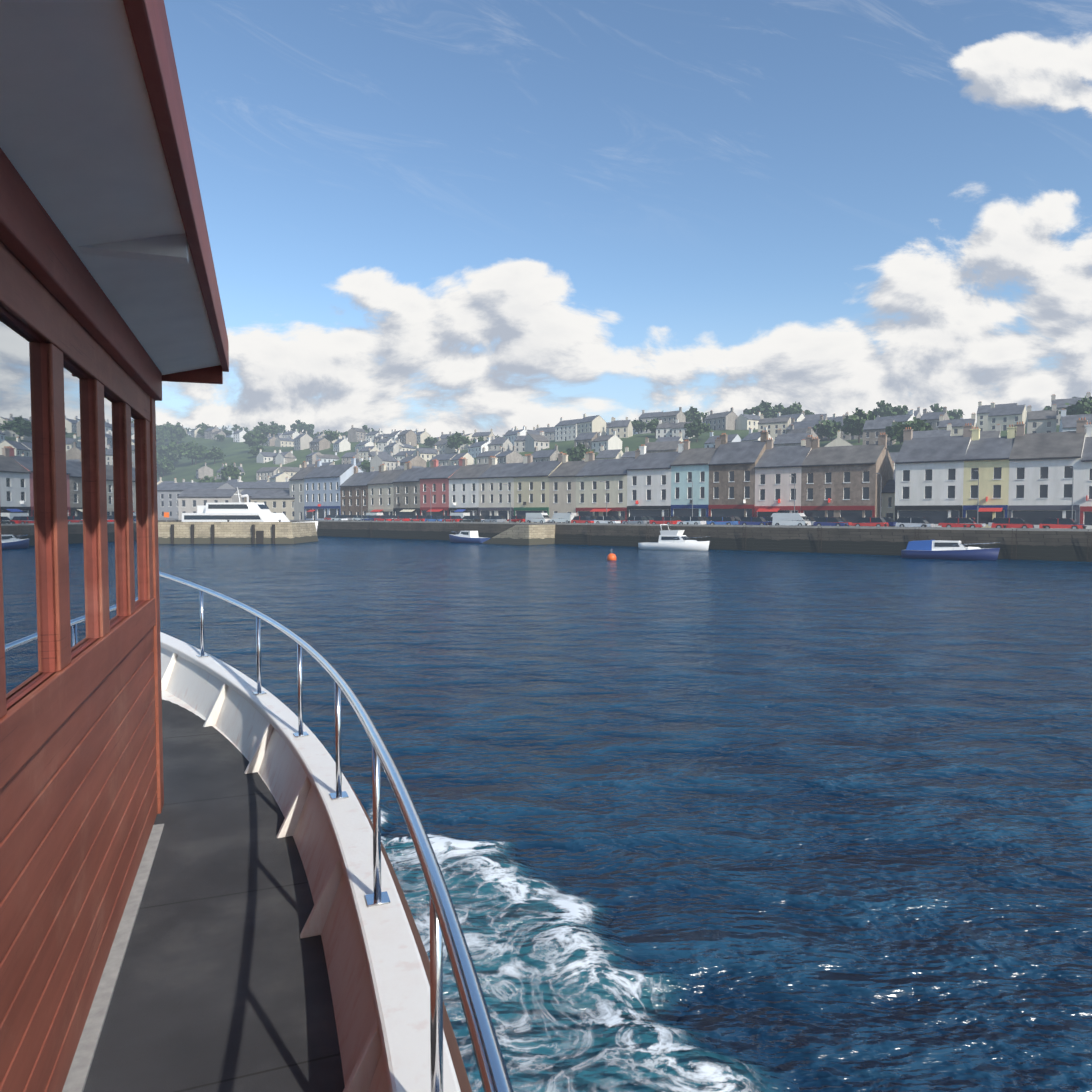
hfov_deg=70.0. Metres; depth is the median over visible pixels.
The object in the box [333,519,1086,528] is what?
quay bollards
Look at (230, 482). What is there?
hill house
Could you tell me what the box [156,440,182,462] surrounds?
tree
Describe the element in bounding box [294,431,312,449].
hill house
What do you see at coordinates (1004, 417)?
hill house
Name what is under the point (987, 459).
terrace house
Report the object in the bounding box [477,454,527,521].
terrace house
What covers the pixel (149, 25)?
roof fascia
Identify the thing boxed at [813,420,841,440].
tree
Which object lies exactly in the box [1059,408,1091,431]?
hill house
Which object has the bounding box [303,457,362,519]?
terrace house
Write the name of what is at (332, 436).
tree
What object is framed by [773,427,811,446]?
hill house
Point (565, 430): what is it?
hill house
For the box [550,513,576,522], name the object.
van
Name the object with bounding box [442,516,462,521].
car
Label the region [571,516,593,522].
car
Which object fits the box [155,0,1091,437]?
sky
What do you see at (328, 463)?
hill house
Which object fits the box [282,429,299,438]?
hill house
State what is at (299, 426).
tree
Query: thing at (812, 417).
hill house
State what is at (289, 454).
hill house
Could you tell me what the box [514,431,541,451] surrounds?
hill house
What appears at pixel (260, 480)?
hill house
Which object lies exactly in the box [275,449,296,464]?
hill house
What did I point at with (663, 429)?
hill house
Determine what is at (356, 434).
hill house
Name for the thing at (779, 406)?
tree
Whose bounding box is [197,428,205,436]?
tree
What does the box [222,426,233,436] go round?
hill house
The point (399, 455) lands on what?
hill house
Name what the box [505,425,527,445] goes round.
hill house
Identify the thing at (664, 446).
hill house
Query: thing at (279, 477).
hill house
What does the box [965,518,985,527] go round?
car
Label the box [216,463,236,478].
hill house
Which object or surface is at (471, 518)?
car
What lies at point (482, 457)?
hill house
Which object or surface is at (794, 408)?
tree
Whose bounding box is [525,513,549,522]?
van
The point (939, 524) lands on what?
car
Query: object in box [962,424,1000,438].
hill house
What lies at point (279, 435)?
hill house
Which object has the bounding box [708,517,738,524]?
car
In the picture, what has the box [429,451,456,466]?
hill house
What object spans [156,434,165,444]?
tree
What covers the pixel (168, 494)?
house
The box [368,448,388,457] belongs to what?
hill house
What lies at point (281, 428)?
tree
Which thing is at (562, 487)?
terrace house
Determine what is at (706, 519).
car
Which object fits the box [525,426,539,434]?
hill house
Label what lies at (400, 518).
car
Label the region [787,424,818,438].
hill house
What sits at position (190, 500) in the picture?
harbour shed
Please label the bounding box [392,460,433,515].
terrace house
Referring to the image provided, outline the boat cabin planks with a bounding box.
[0,626,157,1091]
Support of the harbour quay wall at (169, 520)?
in the sea water
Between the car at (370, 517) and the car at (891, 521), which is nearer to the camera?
the car at (891, 521)
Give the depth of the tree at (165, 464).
503.41 m
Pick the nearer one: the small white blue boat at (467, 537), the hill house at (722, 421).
the small white blue boat at (467, 537)
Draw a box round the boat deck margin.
[62,824,163,1091]
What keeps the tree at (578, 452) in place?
on the ground
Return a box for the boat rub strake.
[344,776,471,1091]
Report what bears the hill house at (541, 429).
on the ground
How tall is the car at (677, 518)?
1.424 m
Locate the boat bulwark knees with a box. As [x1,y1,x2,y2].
[161,653,381,1091]
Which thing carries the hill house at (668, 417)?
on the ground
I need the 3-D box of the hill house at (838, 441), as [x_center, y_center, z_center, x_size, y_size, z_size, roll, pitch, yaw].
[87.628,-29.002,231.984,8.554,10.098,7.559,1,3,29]
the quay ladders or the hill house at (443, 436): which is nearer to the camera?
the quay ladders
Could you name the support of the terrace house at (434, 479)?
on the ground
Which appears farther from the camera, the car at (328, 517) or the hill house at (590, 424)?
the hill house at (590, 424)
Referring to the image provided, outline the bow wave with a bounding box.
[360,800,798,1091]
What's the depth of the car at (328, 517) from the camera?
189.79 m
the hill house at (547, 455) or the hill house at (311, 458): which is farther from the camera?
the hill house at (311, 458)
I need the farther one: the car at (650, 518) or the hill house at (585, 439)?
the hill house at (585, 439)
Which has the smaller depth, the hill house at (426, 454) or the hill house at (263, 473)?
the hill house at (426, 454)
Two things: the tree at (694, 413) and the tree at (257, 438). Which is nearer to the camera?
the tree at (694, 413)
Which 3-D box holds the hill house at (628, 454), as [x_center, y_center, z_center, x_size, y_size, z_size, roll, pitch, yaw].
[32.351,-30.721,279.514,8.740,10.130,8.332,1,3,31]
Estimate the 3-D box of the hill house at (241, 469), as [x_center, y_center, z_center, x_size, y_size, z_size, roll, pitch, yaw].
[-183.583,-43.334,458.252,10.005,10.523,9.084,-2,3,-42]
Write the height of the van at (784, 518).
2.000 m
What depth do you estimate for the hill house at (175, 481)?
439.15 m
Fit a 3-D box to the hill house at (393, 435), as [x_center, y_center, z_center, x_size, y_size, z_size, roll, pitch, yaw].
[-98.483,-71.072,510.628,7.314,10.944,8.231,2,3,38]
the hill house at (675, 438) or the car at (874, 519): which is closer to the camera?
the car at (874, 519)
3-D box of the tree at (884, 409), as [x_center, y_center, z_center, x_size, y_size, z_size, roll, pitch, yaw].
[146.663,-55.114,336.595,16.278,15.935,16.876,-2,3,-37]
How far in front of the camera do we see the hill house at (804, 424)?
301.16 m
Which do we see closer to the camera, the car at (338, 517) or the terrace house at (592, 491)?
the terrace house at (592, 491)
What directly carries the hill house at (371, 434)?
on the ground
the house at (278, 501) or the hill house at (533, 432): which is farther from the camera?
the hill house at (533, 432)
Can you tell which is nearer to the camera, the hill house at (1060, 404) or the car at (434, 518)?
the car at (434, 518)
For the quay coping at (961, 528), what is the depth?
111.06 m
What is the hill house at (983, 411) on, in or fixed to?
on the ground
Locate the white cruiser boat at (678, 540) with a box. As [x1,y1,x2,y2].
[638,524,709,550]
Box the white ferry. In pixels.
[182,487,317,530]
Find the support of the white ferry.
on the sea water
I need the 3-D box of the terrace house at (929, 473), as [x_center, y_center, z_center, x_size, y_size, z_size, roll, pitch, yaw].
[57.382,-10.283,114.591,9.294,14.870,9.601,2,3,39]
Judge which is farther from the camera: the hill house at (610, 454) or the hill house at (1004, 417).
the hill house at (610, 454)
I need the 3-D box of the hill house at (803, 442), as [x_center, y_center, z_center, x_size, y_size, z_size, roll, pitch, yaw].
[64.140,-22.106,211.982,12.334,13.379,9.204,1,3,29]
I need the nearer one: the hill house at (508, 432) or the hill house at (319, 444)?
the hill house at (508, 432)
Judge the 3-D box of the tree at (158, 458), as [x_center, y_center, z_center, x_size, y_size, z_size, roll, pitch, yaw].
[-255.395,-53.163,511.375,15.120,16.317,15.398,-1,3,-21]
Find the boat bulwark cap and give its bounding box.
[160,632,460,1091]
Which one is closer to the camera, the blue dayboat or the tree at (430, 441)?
the blue dayboat
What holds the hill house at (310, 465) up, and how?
on the ground
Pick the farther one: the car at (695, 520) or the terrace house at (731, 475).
the terrace house at (731, 475)
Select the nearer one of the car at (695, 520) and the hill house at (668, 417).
the car at (695, 520)
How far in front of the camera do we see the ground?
487.51 m
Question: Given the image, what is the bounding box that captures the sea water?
[158,536,1091,1091]
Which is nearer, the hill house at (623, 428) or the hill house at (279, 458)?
the hill house at (623, 428)
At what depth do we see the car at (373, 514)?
178.41 m
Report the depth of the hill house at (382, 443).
463.90 m
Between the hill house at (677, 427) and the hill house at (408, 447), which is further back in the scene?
the hill house at (408, 447)
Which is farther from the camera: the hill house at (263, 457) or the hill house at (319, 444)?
the hill house at (319, 444)
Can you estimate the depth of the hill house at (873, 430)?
254.40 m
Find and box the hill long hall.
[827,407,920,420]
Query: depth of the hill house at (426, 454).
396.84 m
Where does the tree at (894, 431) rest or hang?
on the ground
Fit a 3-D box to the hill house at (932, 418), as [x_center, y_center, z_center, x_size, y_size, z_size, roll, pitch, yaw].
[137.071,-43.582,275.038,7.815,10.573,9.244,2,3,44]
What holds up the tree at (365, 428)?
on the ground
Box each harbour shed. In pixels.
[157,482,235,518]
[178,489,243,519]
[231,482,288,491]
[240,490,257,501]
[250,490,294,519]
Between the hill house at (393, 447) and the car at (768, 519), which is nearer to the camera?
the car at (768, 519)
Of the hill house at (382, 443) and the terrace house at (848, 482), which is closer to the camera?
the terrace house at (848, 482)
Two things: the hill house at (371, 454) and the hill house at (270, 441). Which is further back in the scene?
the hill house at (270, 441)
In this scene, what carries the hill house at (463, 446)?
on the ground
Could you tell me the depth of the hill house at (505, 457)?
312.95 m
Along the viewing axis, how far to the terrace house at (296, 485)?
211.92 m
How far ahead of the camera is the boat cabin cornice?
2.23 m
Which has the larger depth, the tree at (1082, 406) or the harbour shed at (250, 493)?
the harbour shed at (250, 493)
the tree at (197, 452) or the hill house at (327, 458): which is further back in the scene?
the tree at (197, 452)
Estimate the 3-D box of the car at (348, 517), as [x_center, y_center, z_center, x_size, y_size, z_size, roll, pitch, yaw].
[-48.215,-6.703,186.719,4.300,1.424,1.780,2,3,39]
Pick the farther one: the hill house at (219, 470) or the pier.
the hill house at (219, 470)
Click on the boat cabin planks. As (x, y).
(24, 785)
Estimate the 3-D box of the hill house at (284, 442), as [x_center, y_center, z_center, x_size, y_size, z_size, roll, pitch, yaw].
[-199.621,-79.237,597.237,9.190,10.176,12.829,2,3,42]
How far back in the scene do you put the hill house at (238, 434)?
631.28 m
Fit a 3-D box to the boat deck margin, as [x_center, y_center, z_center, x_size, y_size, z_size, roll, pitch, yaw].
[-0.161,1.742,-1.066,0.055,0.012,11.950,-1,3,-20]
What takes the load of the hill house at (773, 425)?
on the ground
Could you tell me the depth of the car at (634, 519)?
127.03 m
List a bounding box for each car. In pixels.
[324,515,332,519]
[331,515,347,519]
[344,515,351,520]
[352,515,364,520]
[362,515,376,520]
[364,513,382,518]
[374,515,390,520]
[391,515,409,520]
[409,515,426,520]
[425,516,443,521]
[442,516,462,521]
[450,513,469,519]
[459,516,480,521]
[481,516,502,521]
[507,516,525,521]
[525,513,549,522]
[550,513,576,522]
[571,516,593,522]
[594,516,620,523]
[610,516,624,523]
[622,516,648,523]
[643,516,653,521]
[650,517,677,523]
[662,516,680,521]
[677,517,705,524]
[691,516,713,524]
[707,516,724,521]
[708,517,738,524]
[717,517,741,522]
[739,517,771,524]
[763,517,772,523]
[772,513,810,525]
[791,517,815,525]
[813,517,848,525]
[836,517,851,524]
[852,517,888,526]
[868,517,896,526]
[894,517,918,526]
[895,518,934,526]
[938,517,969,527]
[942,518,981,527]
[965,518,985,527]
[988,517,997,525]
[991,518,1033,527]
[1039,518,1082,528]
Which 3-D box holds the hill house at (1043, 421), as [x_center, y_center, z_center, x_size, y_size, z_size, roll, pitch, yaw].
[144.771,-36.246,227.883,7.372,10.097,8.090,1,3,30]
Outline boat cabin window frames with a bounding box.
[0,241,163,813]
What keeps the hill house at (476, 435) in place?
on the ground
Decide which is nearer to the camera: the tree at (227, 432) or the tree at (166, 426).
the tree at (166, 426)
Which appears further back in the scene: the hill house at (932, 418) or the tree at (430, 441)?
the tree at (430, 441)
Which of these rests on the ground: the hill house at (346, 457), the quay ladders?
the hill house at (346, 457)
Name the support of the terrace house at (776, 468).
on the ground
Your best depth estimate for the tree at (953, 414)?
372.80 m
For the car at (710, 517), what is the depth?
128.97 m
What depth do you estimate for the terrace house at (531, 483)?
158.97 m
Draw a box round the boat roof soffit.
[0,0,220,374]
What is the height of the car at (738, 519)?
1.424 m
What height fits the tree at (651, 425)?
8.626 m
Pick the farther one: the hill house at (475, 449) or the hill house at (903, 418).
the hill house at (475, 449)
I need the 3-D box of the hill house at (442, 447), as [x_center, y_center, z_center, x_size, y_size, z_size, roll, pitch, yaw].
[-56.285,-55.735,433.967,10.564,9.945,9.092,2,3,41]
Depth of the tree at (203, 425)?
702.80 m
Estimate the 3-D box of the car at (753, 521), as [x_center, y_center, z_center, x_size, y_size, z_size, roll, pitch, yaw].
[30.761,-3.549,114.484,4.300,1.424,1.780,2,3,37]
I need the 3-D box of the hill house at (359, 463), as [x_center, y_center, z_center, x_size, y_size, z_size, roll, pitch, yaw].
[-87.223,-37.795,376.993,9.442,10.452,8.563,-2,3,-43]
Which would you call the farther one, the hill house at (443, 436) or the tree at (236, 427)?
the tree at (236, 427)
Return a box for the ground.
[157,425,1059,526]
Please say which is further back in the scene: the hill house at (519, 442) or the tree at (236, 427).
the tree at (236, 427)
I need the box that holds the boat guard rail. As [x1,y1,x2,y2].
[159,571,512,1091]
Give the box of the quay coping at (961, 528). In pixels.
[158,518,1091,531]
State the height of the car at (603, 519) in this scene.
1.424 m
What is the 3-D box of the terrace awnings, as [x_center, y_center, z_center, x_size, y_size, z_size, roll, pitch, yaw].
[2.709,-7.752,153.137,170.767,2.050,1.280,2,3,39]
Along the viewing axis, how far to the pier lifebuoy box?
136.20 m
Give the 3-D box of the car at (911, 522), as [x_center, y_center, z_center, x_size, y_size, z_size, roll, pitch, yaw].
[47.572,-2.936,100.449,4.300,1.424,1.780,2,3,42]
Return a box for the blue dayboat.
[901,540,999,560]
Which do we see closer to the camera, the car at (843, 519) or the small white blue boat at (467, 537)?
the car at (843, 519)
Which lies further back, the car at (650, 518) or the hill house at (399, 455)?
the hill house at (399, 455)
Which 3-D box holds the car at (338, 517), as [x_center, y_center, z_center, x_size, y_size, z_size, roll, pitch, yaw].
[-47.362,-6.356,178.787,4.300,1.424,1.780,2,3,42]
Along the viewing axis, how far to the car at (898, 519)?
110.10 m
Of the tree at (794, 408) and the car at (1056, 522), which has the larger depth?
the tree at (794, 408)
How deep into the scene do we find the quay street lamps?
114.91 m
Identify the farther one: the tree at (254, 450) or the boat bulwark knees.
the tree at (254, 450)
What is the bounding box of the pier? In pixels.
[158,522,317,543]
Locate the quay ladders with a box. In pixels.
[370,521,1091,561]
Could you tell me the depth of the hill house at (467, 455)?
331.39 m
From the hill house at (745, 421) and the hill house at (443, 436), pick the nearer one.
the hill house at (745, 421)
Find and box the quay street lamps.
[359,467,1073,525]
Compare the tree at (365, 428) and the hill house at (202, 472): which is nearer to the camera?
the hill house at (202, 472)
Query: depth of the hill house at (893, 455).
191.87 m
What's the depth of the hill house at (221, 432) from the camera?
655.07 m
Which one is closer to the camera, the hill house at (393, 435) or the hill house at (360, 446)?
the hill house at (360, 446)
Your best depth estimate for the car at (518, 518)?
156.02 m
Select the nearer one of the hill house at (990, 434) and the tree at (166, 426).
the hill house at (990, 434)
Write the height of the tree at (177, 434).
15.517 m
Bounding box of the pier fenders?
[170,524,274,543]
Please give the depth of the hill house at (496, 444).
362.64 m
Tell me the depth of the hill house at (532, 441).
348.63 m
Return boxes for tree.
[156,422,172,440]
[156,428,168,439]
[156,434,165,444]
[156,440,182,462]
[156,455,161,473]
[157,456,174,476]
[166,426,187,443]
[170,422,182,428]
[176,440,206,463]
[184,444,205,464]
[196,422,210,428]
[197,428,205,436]
[198,475,221,481]
[203,446,225,463]
[217,435,225,441]
[218,462,243,480]
[223,429,232,435]
[232,424,248,432]
[242,428,267,446]
[248,446,266,457]
[254,422,278,436]
[268,421,285,432]
[290,420,314,434]
[324,429,339,443]
[337,430,348,437]
[359,458,371,471]
[362,425,381,432]
[424,437,437,447]
[446,432,471,449]
[472,436,487,444]
[567,443,595,460]
[631,418,646,433]
[645,418,658,436]
[683,406,707,421]
[684,417,712,441]
[685,414,694,421]
[743,400,782,417]
[767,403,788,417]
[780,401,812,415]
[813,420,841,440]
[838,407,876,442]
[872,400,907,416]
[885,417,925,443]
[913,418,932,430]
[927,403,964,419]
[1059,395,1091,420]
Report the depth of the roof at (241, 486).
293.53 m
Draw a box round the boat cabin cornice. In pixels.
[0,148,161,400]
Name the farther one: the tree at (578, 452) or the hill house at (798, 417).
the hill house at (798, 417)
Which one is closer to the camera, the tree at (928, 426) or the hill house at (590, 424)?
the tree at (928, 426)
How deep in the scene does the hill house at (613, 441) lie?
322.04 m
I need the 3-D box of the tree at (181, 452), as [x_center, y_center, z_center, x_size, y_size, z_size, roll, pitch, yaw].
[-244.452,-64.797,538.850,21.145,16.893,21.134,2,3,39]
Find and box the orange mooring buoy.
[607,549,615,560]
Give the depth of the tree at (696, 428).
320.75 m
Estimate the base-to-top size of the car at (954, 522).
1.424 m
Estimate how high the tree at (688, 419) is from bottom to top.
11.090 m
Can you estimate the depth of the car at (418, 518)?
160.95 m
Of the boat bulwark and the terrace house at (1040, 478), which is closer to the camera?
the boat bulwark
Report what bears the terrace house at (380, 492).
on the ground
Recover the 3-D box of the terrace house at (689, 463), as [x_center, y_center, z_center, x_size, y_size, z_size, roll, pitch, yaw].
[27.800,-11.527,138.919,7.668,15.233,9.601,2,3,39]
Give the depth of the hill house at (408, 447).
455.78 m
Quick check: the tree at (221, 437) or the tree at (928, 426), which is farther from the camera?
the tree at (221, 437)
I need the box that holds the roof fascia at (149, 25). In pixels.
[123,0,228,383]
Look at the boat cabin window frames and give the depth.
2.43 m
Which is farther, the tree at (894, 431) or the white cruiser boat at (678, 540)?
the tree at (894, 431)
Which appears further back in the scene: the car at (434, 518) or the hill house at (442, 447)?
the hill house at (442, 447)
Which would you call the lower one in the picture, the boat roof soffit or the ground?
the ground
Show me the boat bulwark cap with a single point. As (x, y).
(399, 984)
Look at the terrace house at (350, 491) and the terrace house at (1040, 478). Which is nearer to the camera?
the terrace house at (1040, 478)
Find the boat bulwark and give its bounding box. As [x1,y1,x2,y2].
[161,647,388,1091]
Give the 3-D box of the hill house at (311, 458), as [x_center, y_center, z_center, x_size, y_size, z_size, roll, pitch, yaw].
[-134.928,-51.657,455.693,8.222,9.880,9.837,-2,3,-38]
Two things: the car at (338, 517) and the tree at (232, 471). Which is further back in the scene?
the tree at (232, 471)
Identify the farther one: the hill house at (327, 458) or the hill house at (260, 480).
the hill house at (327, 458)
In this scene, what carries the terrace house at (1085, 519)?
on the ground
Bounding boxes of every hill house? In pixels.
[157,478,177,485]
[191,427,202,437]
[195,463,212,478]
[204,426,219,438]
[211,428,225,439]
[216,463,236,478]
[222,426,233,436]
[225,463,244,475]
[227,476,242,484]
[233,428,246,441]
[256,467,278,479]
[257,449,275,462]
[257,476,269,481]
[265,434,275,445]
[269,470,291,481]
[271,433,282,438]
[273,451,294,463]
[275,436,293,446]
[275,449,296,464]
[276,464,300,475]
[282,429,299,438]
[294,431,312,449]
[301,461,314,468]
[305,450,323,463]
[309,438,330,450]
[314,431,324,438]
[316,452,339,462]
[322,462,332,465]
[333,435,350,451]
[341,450,358,463]
[347,425,366,441]
[355,438,376,452]
[356,457,370,471]
[359,443,380,461]
[366,429,382,441]
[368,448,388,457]
[370,451,396,471]
[374,431,395,442]
[377,436,393,451]
[385,439,403,454]
[388,429,399,441]
[394,448,414,460]
[394,461,423,469]
[396,440,415,450]
[398,430,416,445]
[399,451,425,466]
[413,444,439,461]
[415,429,430,443]
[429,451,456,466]
[433,437,456,453]
[440,431,450,439]
[450,449,474,464]
[458,436,469,449]
[468,437,490,457]
[472,429,494,440]
[476,446,501,463]
[487,436,512,450]
[496,446,522,463]
[504,426,516,438]
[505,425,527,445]
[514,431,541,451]
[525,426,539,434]
[525,431,549,451]
[531,445,559,461]
[536,425,546,431]
[544,424,554,439]
[555,417,580,441]
[574,432,597,450]
[577,414,606,435]
[591,430,622,451]
[595,446,623,459]
[606,422,610,434]
[609,417,632,437]
[621,447,634,458]
[639,410,661,433]
[644,437,681,452]
[656,420,675,437]
[656,432,683,441]
[658,407,685,422]
[672,419,694,438]
[704,407,737,429]
[704,431,741,447]
[736,412,760,429]
[741,426,774,441]
[758,414,790,439]
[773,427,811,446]
[773,439,805,447]
[777,412,804,421]
[786,415,827,439]
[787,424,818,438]
[802,411,827,420]
[824,430,851,446]
[832,412,848,422]
[840,413,867,439]
[863,419,895,445]
[877,409,914,423]
[889,452,898,466]
[913,423,951,437]
[920,407,949,429]
[938,413,975,435]
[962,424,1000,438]
[976,402,1017,430]
[988,403,1026,430]
[1026,404,1056,433]
[1051,392,1090,425]
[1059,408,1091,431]
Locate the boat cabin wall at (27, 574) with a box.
[0,305,155,1090]
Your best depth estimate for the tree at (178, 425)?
679.18 m
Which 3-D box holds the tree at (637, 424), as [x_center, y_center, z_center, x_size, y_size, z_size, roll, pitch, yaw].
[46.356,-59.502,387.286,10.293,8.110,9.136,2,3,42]
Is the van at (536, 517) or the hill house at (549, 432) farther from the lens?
the hill house at (549, 432)
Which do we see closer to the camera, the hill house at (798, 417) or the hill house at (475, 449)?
the hill house at (798, 417)
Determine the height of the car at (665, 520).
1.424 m
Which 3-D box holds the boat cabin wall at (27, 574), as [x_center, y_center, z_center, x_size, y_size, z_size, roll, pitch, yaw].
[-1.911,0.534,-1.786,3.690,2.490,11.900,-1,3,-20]
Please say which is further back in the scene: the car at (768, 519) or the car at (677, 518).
the car at (677, 518)
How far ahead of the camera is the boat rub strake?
2.42 m
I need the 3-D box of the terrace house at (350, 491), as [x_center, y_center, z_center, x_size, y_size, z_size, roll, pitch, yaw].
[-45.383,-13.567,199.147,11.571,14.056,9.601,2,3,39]
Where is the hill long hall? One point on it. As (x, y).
(917, 413)
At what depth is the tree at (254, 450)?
506.59 m
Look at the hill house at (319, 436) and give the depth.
555.39 m
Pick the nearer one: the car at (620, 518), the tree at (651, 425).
the car at (620, 518)
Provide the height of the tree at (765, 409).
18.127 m
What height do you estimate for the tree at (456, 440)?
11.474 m
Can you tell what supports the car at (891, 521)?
on the ground
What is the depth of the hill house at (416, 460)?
347.63 m
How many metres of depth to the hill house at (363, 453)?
424.20 m
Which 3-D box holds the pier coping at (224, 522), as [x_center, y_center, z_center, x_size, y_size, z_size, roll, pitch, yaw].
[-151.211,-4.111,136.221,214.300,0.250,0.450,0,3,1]
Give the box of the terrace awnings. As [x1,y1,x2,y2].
[307,495,1087,511]
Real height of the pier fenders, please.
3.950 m
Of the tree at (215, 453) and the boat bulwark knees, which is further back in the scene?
the tree at (215, 453)
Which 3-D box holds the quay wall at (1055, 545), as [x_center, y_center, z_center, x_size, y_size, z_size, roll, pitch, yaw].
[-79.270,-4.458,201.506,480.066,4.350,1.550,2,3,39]
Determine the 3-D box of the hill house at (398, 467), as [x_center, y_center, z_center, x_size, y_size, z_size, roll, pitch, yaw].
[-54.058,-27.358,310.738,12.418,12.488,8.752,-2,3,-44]
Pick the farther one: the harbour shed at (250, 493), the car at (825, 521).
the harbour shed at (250, 493)
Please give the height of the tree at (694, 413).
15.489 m
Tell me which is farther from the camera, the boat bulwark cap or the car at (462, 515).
the car at (462, 515)
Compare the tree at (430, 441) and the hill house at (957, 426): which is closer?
the hill house at (957, 426)
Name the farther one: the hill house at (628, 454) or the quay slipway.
the hill house at (628, 454)
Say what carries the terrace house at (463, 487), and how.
on the ground
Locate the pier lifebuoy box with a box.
[164,512,168,521]
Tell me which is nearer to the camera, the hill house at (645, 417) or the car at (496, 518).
the car at (496, 518)
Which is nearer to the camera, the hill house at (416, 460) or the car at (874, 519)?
the car at (874, 519)
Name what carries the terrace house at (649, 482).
on the ground
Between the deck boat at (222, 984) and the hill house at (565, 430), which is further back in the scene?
the hill house at (565, 430)
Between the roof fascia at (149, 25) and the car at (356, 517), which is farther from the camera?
the car at (356, 517)
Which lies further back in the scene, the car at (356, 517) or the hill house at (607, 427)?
the hill house at (607, 427)
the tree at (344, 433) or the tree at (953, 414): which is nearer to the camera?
the tree at (953, 414)
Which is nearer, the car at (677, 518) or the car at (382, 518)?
the car at (677, 518)
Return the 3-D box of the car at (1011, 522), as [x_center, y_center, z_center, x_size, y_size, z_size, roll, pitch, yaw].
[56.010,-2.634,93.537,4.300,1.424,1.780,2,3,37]
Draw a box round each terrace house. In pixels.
[289,460,317,519]
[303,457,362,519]
[339,465,380,520]
[367,462,407,514]
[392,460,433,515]
[419,457,462,521]
[448,456,492,514]
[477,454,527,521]
[513,452,562,522]
[548,452,588,522]
[575,449,639,523]
[627,442,683,523]
[670,437,720,524]
[708,430,768,520]
[755,435,814,516]
[801,432,893,525]
[894,423,973,526]
[963,424,1016,527]
[1008,417,1087,528]
[1079,422,1091,528]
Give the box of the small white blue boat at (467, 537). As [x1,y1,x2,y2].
[449,531,489,543]
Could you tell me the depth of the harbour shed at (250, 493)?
240.74 m
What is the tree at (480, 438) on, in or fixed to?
on the ground
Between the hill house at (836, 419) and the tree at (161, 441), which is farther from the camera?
the tree at (161, 441)
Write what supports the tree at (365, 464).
on the ground
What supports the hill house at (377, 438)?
on the ground
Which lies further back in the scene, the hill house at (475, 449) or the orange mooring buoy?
the hill house at (475, 449)
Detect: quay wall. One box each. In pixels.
[158,520,181,521]
[290,521,1091,561]
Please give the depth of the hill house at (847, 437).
290.86 m
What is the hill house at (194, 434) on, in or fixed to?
on the ground
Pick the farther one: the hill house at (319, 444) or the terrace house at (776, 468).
the hill house at (319, 444)
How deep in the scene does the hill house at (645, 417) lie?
385.30 m
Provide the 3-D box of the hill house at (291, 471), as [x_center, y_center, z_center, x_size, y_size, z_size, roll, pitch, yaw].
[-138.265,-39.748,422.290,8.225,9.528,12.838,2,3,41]
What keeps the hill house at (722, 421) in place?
on the ground
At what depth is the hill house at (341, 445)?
489.38 m
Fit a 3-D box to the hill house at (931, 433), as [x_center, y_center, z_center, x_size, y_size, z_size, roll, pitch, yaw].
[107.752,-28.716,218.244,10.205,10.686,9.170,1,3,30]
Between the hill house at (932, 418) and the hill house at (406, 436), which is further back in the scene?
the hill house at (406, 436)
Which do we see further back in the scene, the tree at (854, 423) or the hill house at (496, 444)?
the hill house at (496, 444)
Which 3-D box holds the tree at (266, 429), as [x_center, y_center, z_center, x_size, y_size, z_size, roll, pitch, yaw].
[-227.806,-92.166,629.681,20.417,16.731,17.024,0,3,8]
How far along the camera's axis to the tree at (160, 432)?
648.61 m
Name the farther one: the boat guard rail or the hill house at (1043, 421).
the hill house at (1043, 421)
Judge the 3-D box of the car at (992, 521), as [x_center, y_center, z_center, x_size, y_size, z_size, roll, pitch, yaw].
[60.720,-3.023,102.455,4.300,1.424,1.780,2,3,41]
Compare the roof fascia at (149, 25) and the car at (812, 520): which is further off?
the car at (812, 520)
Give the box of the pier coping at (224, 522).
[158,522,291,522]
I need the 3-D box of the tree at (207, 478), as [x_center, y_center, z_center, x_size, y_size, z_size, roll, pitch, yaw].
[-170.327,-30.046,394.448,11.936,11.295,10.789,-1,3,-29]
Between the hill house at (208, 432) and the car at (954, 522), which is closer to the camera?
the car at (954, 522)
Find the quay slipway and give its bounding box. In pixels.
[481,524,554,544]
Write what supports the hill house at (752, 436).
on the ground
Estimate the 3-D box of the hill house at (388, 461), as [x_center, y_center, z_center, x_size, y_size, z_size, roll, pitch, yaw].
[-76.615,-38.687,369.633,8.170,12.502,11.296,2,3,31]
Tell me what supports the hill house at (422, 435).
on the ground
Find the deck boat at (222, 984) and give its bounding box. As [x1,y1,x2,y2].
[83,699,344,1091]

